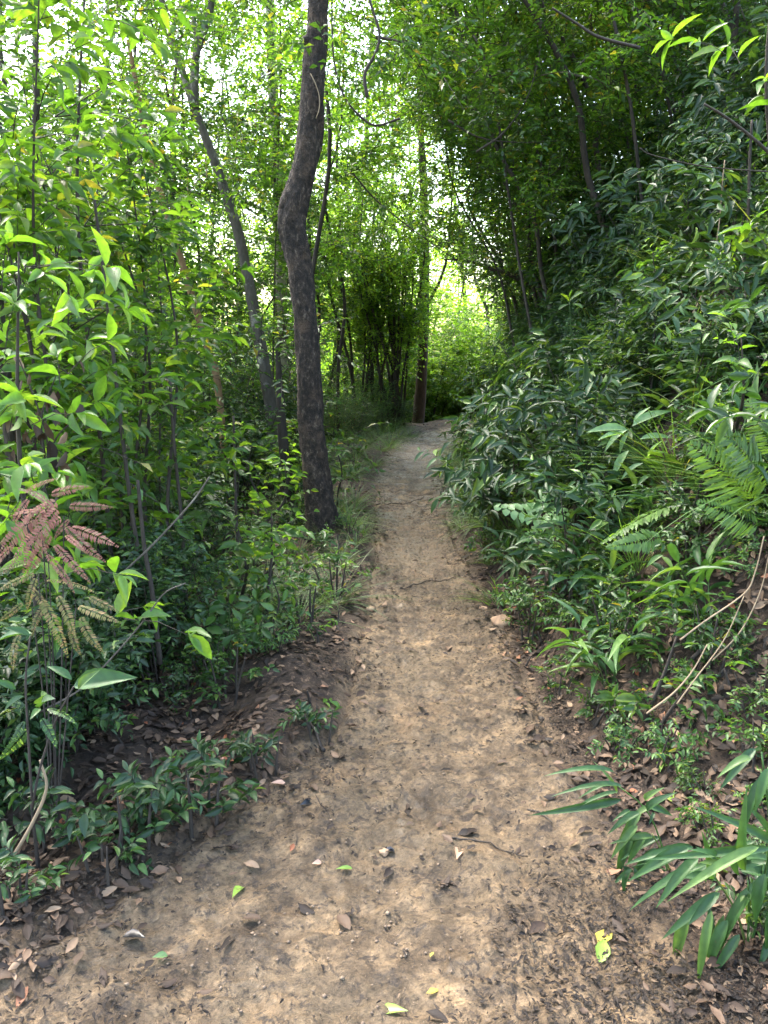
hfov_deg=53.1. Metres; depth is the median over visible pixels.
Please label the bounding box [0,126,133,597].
sapling
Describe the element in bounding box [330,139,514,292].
hanging branch
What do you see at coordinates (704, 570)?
strap leaved plant
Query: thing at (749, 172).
bare sapling
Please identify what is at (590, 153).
tree
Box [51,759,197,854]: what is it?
plant
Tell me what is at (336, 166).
tree
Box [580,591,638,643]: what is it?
plant
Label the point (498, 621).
stone
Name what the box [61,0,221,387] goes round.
tree
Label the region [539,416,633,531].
shrub
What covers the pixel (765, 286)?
seedling
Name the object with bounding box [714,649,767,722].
plant
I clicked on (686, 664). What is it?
plant
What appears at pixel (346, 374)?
tree
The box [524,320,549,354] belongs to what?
seedling
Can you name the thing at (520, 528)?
grass tuft
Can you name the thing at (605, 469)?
strap leaved plant
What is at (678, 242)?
grass tuft
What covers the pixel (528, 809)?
twig
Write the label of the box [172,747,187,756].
seedling
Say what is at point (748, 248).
grass tuft
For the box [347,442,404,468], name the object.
grass tuft
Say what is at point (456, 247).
tree
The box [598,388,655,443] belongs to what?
plant
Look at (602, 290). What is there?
long leaved shrub
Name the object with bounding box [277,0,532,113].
hanging branch
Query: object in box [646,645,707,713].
dry stalk
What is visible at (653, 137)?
fine leaved shrub
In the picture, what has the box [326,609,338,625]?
seedling
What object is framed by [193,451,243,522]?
seedling
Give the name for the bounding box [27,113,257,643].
sapling
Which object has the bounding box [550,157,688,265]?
long leaved shrub
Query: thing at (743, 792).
plant
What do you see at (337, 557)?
plant
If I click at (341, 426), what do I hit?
fine leaved shrub
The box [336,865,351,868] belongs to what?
fallen leaf
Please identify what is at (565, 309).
long leaved shrub
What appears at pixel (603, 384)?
strap leaved plant
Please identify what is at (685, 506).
shrub
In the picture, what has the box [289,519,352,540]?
grass tuft
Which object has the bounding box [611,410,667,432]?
fern
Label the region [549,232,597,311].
shrub
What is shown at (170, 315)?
sapling
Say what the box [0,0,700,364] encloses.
sky
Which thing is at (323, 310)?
tree
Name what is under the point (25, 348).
sapling
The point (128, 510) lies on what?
shrub
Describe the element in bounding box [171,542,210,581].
plant
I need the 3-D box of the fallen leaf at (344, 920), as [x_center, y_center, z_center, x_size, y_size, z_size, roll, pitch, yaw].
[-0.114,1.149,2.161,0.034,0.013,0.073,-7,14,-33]
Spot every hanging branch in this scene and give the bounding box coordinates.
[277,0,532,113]
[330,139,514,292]
[434,62,596,177]
[439,16,593,176]
[552,7,640,49]
[703,103,767,153]
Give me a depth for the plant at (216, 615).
4.50 m
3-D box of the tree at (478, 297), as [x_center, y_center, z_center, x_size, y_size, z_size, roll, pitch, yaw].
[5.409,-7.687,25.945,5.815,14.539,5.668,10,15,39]
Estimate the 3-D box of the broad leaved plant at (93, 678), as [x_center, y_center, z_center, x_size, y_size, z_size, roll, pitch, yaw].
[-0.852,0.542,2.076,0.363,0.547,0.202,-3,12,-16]
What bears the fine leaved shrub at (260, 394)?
on the ground
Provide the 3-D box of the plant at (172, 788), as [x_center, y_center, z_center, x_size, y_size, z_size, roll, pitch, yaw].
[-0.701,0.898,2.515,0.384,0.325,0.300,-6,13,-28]
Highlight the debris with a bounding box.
[0,275,767,1023]
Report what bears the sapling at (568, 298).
on the ground
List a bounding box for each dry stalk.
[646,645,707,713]
[676,596,743,703]
[680,536,764,640]
[712,559,767,660]
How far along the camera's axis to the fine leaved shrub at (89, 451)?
7.01 m
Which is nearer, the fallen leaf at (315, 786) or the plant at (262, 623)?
the fallen leaf at (315, 786)
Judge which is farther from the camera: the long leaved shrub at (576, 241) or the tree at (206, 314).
the tree at (206, 314)
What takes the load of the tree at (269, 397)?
on the ground
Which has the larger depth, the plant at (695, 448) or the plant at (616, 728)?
the plant at (695, 448)
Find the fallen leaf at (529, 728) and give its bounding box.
[525,725,533,732]
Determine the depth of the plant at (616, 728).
2.91 m
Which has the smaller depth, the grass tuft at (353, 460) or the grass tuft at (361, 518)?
the grass tuft at (361, 518)
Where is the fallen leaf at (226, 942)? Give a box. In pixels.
[219,936,234,951]
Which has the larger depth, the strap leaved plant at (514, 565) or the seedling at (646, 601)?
the strap leaved plant at (514, 565)
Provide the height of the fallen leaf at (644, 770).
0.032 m
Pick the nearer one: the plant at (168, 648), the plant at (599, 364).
the plant at (168, 648)
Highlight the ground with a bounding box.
[0,222,767,1023]
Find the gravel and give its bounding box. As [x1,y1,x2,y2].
[26,519,724,1023]
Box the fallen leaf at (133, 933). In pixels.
[122,929,144,937]
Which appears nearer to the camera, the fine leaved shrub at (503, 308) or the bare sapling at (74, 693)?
the bare sapling at (74, 693)
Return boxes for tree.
[0,0,247,322]
[0,0,315,402]
[0,0,346,560]
[0,0,365,305]
[0,2,195,335]
[0,19,156,314]
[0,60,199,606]
[0,79,209,379]
[0,114,123,388]
[1,0,302,336]
[16,56,235,316]
[26,0,339,372]
[59,0,291,508]
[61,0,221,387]
[87,0,297,411]
[95,0,485,477]
[106,0,302,485]
[115,183,237,394]
[130,11,290,379]
[130,25,343,412]
[135,0,468,284]
[172,0,292,392]
[177,289,392,522]
[183,113,356,396]
[185,0,687,542]
[185,31,332,367]
[187,1,440,433]
[188,229,266,401]
[191,6,370,408]
[192,1,373,456]
[197,207,331,406]
[203,117,414,391]
[223,0,443,339]
[225,0,461,435]
[226,120,364,389]
[234,0,467,389]
[249,29,439,439]
[251,0,419,414]
[254,194,351,389]
[255,0,467,418]
[259,191,414,377]
[264,0,646,315]
[265,103,438,414]
[269,152,496,373]
[310,152,439,398]
[311,10,449,390]
[312,177,456,430]
[322,123,432,387]
[325,0,618,305]
[328,0,560,366]
[328,0,644,374]
[331,0,588,318]
[337,0,646,248]
[337,68,493,362]
[342,213,482,379]
[346,123,506,410]
[357,39,505,422]
[362,0,662,321]
[372,8,568,293]
[376,15,533,356]
[378,0,546,345]
[391,0,597,296]
[400,1,637,310]
[404,0,558,303]
[409,0,674,248]
[409,233,477,347]
[410,3,578,252]
[412,195,599,299]
[415,248,468,370]
[416,166,515,386]
[429,0,689,206]
[430,243,495,372]
[432,3,565,306]
[433,259,490,356]
[437,298,492,370]
[440,102,558,328]
[444,0,734,255]
[453,8,591,185]
[462,257,523,348]
[463,0,637,204]
[469,0,758,183]
[469,222,514,332]
[475,0,724,213]
[478,0,656,153]
[507,0,691,116]
[513,0,695,218]
[546,0,652,158]
[546,15,600,163]
[547,0,762,132]
[548,0,678,154]
[560,0,726,185]
[561,0,763,103]
[564,5,710,155]
[565,0,692,135]
[577,1,730,117]
[581,0,730,140]
[586,1,758,150]
[589,0,750,101]
[613,4,713,137]
[632,2,676,158]
[720,1,745,80]
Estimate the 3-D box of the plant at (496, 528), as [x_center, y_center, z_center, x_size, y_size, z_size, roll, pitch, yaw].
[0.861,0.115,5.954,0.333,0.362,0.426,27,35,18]
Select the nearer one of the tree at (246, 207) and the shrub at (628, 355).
the shrub at (628, 355)
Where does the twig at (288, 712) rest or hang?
on the ground
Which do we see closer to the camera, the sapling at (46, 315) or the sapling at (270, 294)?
the sapling at (46, 315)
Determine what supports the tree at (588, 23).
on the ground
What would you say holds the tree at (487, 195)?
on the ground
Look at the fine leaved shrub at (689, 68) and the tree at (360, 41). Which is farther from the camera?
the tree at (360, 41)
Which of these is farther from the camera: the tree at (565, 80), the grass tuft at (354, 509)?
the tree at (565, 80)
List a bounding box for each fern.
[0,478,118,820]
[0,560,120,842]
[0,701,76,759]
[494,476,569,542]
[600,501,737,553]
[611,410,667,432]
[616,442,692,481]
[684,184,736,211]
[687,399,767,538]
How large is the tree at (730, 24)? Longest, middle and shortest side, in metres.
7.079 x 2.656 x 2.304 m
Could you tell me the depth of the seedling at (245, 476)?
8.53 m
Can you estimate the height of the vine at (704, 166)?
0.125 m
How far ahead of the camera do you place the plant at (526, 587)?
4.30 m
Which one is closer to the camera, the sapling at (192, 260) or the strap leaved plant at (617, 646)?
the strap leaved plant at (617, 646)
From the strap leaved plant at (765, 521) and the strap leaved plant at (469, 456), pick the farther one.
the strap leaved plant at (469, 456)
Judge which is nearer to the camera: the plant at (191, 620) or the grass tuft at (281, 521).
the plant at (191, 620)
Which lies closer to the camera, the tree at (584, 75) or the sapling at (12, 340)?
the sapling at (12, 340)
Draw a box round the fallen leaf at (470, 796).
[466,794,476,797]
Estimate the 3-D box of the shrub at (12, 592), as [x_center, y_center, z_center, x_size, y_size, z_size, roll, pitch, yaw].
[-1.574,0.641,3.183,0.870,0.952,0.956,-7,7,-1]
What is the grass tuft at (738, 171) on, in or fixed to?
on the ground
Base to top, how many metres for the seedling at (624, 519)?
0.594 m
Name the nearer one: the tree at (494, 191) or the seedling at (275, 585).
the seedling at (275, 585)
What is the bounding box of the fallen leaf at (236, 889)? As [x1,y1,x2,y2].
[232,886,243,896]
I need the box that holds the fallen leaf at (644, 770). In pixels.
[633,767,649,775]
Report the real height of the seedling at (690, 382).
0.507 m
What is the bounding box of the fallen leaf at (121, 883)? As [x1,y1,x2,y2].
[112,878,128,887]
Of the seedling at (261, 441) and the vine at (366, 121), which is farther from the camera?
the seedling at (261, 441)
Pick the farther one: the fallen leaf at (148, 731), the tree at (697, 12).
the tree at (697, 12)
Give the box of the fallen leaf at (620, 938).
[615,935,627,941]
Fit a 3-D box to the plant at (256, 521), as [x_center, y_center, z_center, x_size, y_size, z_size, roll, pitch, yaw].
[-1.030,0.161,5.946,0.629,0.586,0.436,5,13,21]
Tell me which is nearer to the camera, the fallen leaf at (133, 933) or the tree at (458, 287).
the fallen leaf at (133, 933)
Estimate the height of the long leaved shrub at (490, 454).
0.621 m
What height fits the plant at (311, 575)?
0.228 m
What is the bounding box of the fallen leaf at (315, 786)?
[310,784,317,789]
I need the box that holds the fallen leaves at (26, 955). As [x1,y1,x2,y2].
[0,233,767,1023]
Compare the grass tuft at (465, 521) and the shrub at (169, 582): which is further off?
the grass tuft at (465, 521)
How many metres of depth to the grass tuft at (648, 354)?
4.40 m
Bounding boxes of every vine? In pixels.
[331,0,399,126]
[363,0,380,97]
[640,148,767,171]
[688,160,724,322]
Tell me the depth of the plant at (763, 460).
3.31 m
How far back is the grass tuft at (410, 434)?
14.20 m
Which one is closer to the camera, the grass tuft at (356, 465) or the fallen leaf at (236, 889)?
the fallen leaf at (236, 889)
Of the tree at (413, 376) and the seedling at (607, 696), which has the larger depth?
the tree at (413, 376)
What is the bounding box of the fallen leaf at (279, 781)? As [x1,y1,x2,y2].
[271,780,284,783]
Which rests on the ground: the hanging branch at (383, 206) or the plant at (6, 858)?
the plant at (6, 858)
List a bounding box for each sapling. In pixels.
[0,0,202,591]
[0,0,249,570]
[0,11,223,557]
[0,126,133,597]
[0,144,153,598]
[0,151,91,594]
[0,151,161,564]
[0,220,211,754]
[0,251,117,594]
[0,285,74,575]
[0,288,81,575]
[0,296,103,664]
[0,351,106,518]
[0,442,20,551]
[1,117,196,561]
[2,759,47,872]
[4,186,128,554]
[6,303,110,547]
[10,176,91,453]
[20,108,267,586]
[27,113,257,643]
[27,173,137,556]
[39,259,128,550]
[39,583,185,712]
[40,79,248,566]
[42,170,178,453]
[45,175,186,560]
[49,282,164,559]
[79,302,191,525]
[82,119,244,560]
[91,296,191,508]
[92,202,194,473]
[92,286,220,532]
[93,200,146,594]
[104,352,199,476]
[106,477,209,663]
[107,246,217,469]
[125,194,224,473]
[131,254,207,451]
[136,480,162,664]
[141,195,194,412]
[144,152,223,440]
[159,287,214,418]
[168,376,187,617]
[182,249,244,424]
[200,254,274,475]
[202,309,255,425]
[210,259,295,418]
[213,253,291,463]
[217,98,333,403]
[233,416,240,579]
[236,203,335,407]
[558,289,583,362]
[586,407,670,493]
[589,317,657,360]
[652,14,767,280]
[687,207,767,566]
[728,120,752,317]
[744,88,767,170]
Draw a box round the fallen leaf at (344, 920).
[337,914,350,928]
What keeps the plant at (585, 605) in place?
on the ground
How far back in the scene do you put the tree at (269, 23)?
11.49 m
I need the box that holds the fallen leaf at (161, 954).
[152,951,167,957]
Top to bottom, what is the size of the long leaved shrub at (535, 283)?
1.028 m
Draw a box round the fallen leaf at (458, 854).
[455,847,462,858]
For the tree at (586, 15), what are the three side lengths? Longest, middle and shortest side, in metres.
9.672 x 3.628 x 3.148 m
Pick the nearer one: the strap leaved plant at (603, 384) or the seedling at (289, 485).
the strap leaved plant at (603, 384)
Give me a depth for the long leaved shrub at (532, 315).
8.82 m
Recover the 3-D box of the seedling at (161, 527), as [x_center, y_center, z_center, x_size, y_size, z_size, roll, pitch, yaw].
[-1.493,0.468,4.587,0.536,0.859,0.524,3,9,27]
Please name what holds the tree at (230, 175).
on the ground
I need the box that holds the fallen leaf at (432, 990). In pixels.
[427,988,438,993]
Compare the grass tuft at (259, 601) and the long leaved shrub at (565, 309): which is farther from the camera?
the long leaved shrub at (565, 309)
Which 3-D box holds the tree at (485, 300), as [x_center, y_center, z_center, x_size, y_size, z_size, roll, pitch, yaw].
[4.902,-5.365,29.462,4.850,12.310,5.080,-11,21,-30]
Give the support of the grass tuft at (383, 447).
on the ground
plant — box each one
[0,626,137,808]
[0,765,116,868]
[0,834,67,915]
[40,809,153,886]
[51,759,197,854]
[112,730,227,831]
[117,597,196,683]
[121,632,175,686]
[129,737,264,840]
[143,659,215,712]
[155,559,205,603]
[163,619,214,661]
[167,602,257,682]
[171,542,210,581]
[171,617,279,716]
[174,575,216,603]
[176,590,199,620]
[181,589,273,669]
[181,603,239,648]
[192,535,284,609]
[197,509,242,559]
[201,602,232,634]
[210,517,276,573]
[210,729,283,778]
[220,493,297,550]
[224,607,297,658]
[224,627,264,652]
[225,610,254,632]
[236,546,289,594]
[238,502,278,534]
[240,488,270,523]
[243,550,337,635]
[246,572,284,601]
[246,611,304,654]
[253,599,292,645]
[259,463,303,520]
[260,596,303,622]
[272,491,305,524]
[277,526,308,558]
[277,698,341,745]
[278,527,379,604]
[294,487,339,526]
[294,564,319,591]
[303,476,354,502]
[305,522,334,551]
[332,505,365,534]
[446,491,482,523]
[459,445,489,463]
[461,502,523,562]
[467,504,504,543]
[478,510,536,584]
[486,538,521,577]
[488,555,556,622]
[495,516,532,550]
[499,589,558,651]
[500,440,539,470]
[502,437,569,475]
[526,542,596,616]
[528,761,676,892]
[530,647,581,702]
[531,567,611,632]
[535,595,673,695]
[543,598,611,667]
[550,533,652,621]
[556,524,617,602]
[557,502,627,570]
[559,316,615,357]
[561,321,597,350]
[570,668,619,719]
[572,306,601,341]
[576,574,674,660]
[580,292,657,364]
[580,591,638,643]
[582,447,642,485]
[583,346,639,408]
[583,382,637,421]
[584,235,631,281]
[585,569,643,606]
[585,708,660,770]
[586,324,641,387]
[587,308,619,334]
[590,396,658,451]
[590,680,650,749]
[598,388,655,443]
[599,491,644,549]
[606,603,666,672]
[609,458,706,530]
[609,593,737,727]
[615,279,677,336]
[617,491,664,542]
[622,531,746,636]
[625,748,767,978]
[630,422,660,463]
[634,705,711,779]
[638,360,736,439]
[639,542,694,592]
[642,164,698,213]
[642,203,681,241]
[642,341,728,408]
[646,231,728,292]
[646,499,754,568]
[650,328,698,390]
[650,494,713,551]
[653,248,737,325]
[653,589,723,659]
[654,194,706,251]
[658,290,731,360]
[662,436,700,478]
[663,650,719,692]
[665,329,717,389]
[666,580,766,671]
[670,362,767,461]
[671,404,753,474]
[671,758,727,800]
[675,783,737,846]
[680,348,760,437]
[696,319,734,371]
[705,689,767,772]
[707,337,767,386]
[708,869,767,938]
[709,206,738,235]
[714,490,767,549]
[714,598,753,654]
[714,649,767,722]
[715,160,767,204]
[716,435,767,507]
[717,280,767,304]
[720,536,767,581]
[725,409,767,456]
[732,765,767,817]
[733,148,767,192]
[733,372,767,444]
[735,131,766,172]
[736,824,766,854]
[739,494,767,541]
[742,258,767,289]
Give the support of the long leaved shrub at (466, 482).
on the ground
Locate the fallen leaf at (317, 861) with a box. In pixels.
[312,859,320,863]
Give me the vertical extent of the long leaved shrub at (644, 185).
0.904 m
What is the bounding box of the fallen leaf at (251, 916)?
[242,913,260,918]
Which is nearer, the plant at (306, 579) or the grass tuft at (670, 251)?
the plant at (306, 579)
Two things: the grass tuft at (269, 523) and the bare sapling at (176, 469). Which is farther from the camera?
the grass tuft at (269, 523)
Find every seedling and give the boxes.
[47,512,106,577]
[61,511,118,568]
[85,524,121,568]
[113,508,239,599]
[114,713,138,743]
[126,516,176,601]
[149,529,213,620]
[172,469,234,520]
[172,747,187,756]
[173,542,240,634]
[176,458,248,534]
[177,534,220,589]
[182,501,309,611]
[189,454,286,555]
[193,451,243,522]
[195,523,209,564]
[200,484,243,540]
[208,456,260,505]
[208,749,217,758]
[223,428,292,533]
[226,486,319,622]
[229,436,276,502]
[237,569,310,646]
[240,523,301,603]
[245,443,318,541]
[246,464,280,509]
[264,421,301,466]
[264,426,300,497]
[271,437,334,506]
[278,477,303,526]
[307,690,339,708]
[316,624,331,642]
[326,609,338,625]
[327,445,385,509]
[332,560,353,579]
[478,327,527,377]
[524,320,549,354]
[524,528,581,601]
[531,493,554,524]
[575,690,590,707]
[577,706,604,727]
[584,458,656,574]
[590,683,638,723]
[596,261,622,298]
[607,189,650,223]
[635,238,691,310]
[636,594,654,612]
[646,542,691,591]
[646,707,656,747]
[652,653,677,687]
[664,379,741,445]
[675,627,720,660]
[679,333,730,407]
[682,310,767,432]
[693,90,741,163]
[724,660,750,690]
[733,285,767,318]
[746,133,766,147]
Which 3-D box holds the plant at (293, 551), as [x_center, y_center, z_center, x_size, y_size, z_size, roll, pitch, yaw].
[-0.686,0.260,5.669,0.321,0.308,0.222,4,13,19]
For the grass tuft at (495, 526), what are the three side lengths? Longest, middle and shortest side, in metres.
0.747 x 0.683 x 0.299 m
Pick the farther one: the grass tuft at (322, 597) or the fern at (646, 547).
the grass tuft at (322, 597)
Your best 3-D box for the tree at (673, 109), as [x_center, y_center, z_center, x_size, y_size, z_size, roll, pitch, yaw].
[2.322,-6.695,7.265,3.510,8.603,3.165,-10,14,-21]
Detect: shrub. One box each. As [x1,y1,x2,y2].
[0,551,172,787]
[0,555,115,752]
[0,568,69,620]
[0,579,92,786]
[0,582,166,760]
[0,609,87,817]
[1,518,189,721]
[21,359,213,583]
[38,457,188,571]
[39,533,190,671]
[60,510,235,683]
[77,474,221,564]
[94,510,245,660]
[128,465,242,579]
[141,442,243,522]
[146,323,296,500]
[155,367,266,503]
[196,357,295,460]
[196,366,261,474]
[201,397,295,500]
[226,382,298,485]
[245,369,341,462]
[275,364,343,433]
[292,345,378,441]
[323,383,364,441]
[324,378,387,437]
[327,392,382,442]
[339,335,452,426]
[344,369,402,432]
[349,304,485,422]
[361,394,391,431]
[387,397,417,427]
[401,338,487,422]
[414,390,551,530]
[417,326,504,420]
[428,286,513,418]
[436,424,484,457]
[440,345,485,417]
[444,394,511,443]
[445,453,510,519]
[456,334,566,470]
[456,358,509,405]
[458,352,646,504]
[464,374,551,429]
[468,432,519,475]
[471,236,549,338]
[471,261,546,360]
[474,322,509,401]
[474,371,524,426]
[476,409,510,458]
[484,315,532,367]
[488,430,563,537]
[492,453,653,603]
[494,316,515,352]
[497,294,539,368]
[501,303,528,365]
[503,291,554,363]
[503,307,540,353]
[507,265,609,366]
[508,324,628,431]
[510,301,555,337]
[514,310,553,349]
[515,236,589,297]
[515,238,562,303]
[515,285,570,372]
[516,384,660,535]
[520,335,592,390]
[528,182,659,293]
[529,285,556,315]
[529,298,575,372]
[534,272,564,312]
[539,363,634,506]
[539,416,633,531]
[540,209,594,267]
[541,160,662,247]
[544,307,598,378]
[546,365,598,437]
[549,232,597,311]
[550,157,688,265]
[552,291,601,333]
[554,134,643,218]
[557,249,652,325]
[558,363,622,423]
[559,193,612,243]
[560,230,638,317]
[562,60,706,204]
[562,324,657,419]
[574,287,703,408]
[575,269,675,337]
[580,150,649,241]
[589,146,679,226]
[594,117,670,205]
[594,333,713,441]
[595,284,698,383]
[610,233,643,270]
[610,236,711,334]
[611,234,656,283]
[616,231,767,380]
[618,114,699,183]
[621,0,767,166]
[623,205,677,259]
[624,113,766,259]
[629,112,704,186]
[631,384,767,547]
[645,0,767,153]
[645,163,767,301]
[645,298,766,424]
[652,124,764,211]
[654,90,732,178]
[657,102,767,194]
[657,158,699,240]
[659,90,730,188]
[661,79,742,187]
[662,64,750,163]
[670,0,764,132]
[671,0,767,149]
[674,133,767,235]
[680,252,767,391]
[682,39,764,158]
[685,0,767,132]
[687,0,767,136]
[688,75,748,167]
[702,16,767,112]
[714,22,766,116]
[714,172,767,274]
[714,175,767,257]
[723,68,766,163]
[736,145,767,209]
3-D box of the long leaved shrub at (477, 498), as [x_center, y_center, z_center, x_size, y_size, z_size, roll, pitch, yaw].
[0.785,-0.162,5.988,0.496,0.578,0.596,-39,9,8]
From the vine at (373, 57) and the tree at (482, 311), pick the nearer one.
the vine at (373, 57)
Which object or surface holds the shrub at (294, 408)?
on the ground
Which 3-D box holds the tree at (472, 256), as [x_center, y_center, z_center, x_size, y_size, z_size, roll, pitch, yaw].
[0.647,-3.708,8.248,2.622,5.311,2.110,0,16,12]
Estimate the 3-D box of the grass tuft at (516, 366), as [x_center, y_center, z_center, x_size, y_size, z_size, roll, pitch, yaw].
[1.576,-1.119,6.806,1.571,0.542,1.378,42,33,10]
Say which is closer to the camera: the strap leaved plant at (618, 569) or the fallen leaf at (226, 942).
the fallen leaf at (226, 942)
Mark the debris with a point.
(748, 1015)
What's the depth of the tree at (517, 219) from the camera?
9.32 m
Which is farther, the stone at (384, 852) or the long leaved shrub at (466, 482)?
the long leaved shrub at (466, 482)
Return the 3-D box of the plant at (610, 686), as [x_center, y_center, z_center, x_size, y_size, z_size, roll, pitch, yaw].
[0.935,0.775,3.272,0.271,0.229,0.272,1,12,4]
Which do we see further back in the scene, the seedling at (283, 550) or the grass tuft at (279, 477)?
the grass tuft at (279, 477)
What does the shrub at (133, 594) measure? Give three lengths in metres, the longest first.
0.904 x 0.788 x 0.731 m
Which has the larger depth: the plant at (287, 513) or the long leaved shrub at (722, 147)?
the plant at (287, 513)
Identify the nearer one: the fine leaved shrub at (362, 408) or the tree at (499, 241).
the tree at (499, 241)
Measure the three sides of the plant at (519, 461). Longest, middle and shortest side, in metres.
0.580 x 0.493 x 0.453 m
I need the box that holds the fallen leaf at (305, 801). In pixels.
[300,798,311,804]
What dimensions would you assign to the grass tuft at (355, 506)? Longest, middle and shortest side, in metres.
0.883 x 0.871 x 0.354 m
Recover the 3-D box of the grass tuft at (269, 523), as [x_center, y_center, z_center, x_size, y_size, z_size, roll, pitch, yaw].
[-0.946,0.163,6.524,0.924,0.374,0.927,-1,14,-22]
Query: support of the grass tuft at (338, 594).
on the ground
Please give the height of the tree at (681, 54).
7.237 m
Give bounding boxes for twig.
[272,708,315,725]
[304,714,325,751]
[376,497,422,504]
[400,578,451,588]
[452,837,527,856]
[527,808,551,822]
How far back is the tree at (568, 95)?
10.02 m
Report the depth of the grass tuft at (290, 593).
4.97 m
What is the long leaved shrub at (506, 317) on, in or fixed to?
on the ground
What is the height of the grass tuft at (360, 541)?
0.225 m
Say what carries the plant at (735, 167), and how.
on the ground
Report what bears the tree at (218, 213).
on the ground
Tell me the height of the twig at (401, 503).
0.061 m
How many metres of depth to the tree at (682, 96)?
7.67 m
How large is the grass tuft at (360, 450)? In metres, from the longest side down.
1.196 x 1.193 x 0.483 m
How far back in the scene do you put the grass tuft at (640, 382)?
4.62 m
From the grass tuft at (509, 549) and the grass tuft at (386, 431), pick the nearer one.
the grass tuft at (509, 549)
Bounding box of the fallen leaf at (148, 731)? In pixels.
[142,729,153,735]
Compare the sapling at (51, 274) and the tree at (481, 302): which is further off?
the tree at (481, 302)
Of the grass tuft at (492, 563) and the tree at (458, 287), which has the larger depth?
the tree at (458, 287)
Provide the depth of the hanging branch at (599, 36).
4.97 m
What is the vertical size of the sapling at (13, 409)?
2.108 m
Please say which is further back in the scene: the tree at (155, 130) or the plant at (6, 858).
the tree at (155, 130)
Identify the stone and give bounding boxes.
[364,605,375,611]
[379,848,388,856]
[490,614,512,628]
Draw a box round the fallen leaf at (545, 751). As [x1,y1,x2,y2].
[542,748,548,754]
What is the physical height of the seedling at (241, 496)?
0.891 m
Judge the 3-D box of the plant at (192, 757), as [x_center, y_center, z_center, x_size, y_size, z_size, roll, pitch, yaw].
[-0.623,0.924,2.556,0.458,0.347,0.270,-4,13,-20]
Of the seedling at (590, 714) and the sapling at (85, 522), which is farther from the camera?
the sapling at (85, 522)
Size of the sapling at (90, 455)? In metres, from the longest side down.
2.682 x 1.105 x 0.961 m
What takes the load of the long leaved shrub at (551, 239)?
on the ground
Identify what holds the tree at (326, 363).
on the ground
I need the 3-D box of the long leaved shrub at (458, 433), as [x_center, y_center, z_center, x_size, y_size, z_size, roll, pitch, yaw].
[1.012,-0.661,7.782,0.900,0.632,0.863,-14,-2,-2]
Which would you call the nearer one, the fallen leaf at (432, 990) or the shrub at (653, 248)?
the fallen leaf at (432, 990)
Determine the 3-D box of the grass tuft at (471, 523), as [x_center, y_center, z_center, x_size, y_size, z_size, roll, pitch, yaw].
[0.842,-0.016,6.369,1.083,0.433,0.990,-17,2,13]
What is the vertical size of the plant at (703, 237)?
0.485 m
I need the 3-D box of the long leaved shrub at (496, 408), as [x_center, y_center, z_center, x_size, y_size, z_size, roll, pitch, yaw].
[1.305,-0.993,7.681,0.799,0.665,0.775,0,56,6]
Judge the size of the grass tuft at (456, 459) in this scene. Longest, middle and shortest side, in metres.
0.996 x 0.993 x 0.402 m
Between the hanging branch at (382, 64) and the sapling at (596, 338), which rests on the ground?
the sapling at (596, 338)
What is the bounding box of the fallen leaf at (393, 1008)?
[385,1003,407,1013]
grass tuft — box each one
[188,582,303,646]
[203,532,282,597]
[203,555,324,597]
[213,574,318,622]
[222,563,324,643]
[229,561,311,589]
[241,505,296,540]
[244,463,301,484]
[250,499,305,530]
[252,581,361,637]
[260,497,285,513]
[262,570,319,606]
[270,542,420,618]
[273,580,317,605]
[275,530,316,555]
[277,546,332,567]
[286,573,355,611]
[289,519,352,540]
[297,565,339,583]
[298,453,373,478]
[302,536,378,580]
[303,489,377,521]
[304,490,391,531]
[310,534,357,559]
[325,428,359,443]
[326,518,382,548]
[329,457,383,471]
[330,434,391,460]
[330,455,378,484]
[330,456,373,483]
[333,421,385,445]
[333,435,387,462]
[334,484,382,513]
[335,446,389,474]
[335,478,390,504]
[336,479,384,509]
[338,497,371,522]
[343,511,375,527]
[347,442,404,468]
[349,435,372,449]
[350,413,407,439]
[350,516,385,538]
[356,420,393,443]
[357,439,398,454]
[364,427,415,445]
[368,423,415,452]
[373,415,418,432]
[376,413,425,434]
[382,421,416,439]
[395,423,430,439]
[428,459,467,492]
[430,492,478,540]
[434,515,467,529]
[440,441,468,466]
[440,492,515,536]
[440,504,460,519]
[443,436,469,452]
[445,443,460,466]
[445,502,489,540]
[445,573,518,604]
[446,508,476,538]
[460,545,503,565]
[462,506,506,525]
[472,512,514,530]
[488,341,553,397]
[488,529,525,562]
[496,513,530,537]
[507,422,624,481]
[531,269,602,342]
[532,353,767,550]
[535,258,600,312]
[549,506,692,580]
[550,362,758,492]
[568,294,758,415]
[599,237,663,280]
[601,220,719,295]
[606,362,683,399]
[625,200,725,291]
[628,229,673,268]
[630,145,712,229]
[640,258,767,432]
[670,200,767,345]
[687,133,762,186]
[689,204,766,286]
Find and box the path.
[0,424,698,1023]
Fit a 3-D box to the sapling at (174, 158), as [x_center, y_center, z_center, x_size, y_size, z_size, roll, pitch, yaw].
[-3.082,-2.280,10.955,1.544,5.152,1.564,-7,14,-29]
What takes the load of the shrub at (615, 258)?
on the ground
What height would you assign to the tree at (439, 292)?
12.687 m
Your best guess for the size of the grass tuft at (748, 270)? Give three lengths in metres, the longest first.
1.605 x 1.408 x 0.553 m
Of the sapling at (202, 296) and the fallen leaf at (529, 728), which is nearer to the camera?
the fallen leaf at (529, 728)
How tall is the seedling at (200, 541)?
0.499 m
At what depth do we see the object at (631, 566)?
3.65 m
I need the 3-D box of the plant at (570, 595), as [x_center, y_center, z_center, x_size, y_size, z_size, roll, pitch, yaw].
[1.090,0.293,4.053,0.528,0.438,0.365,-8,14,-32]
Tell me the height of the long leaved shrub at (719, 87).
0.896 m
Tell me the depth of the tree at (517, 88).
8.60 m

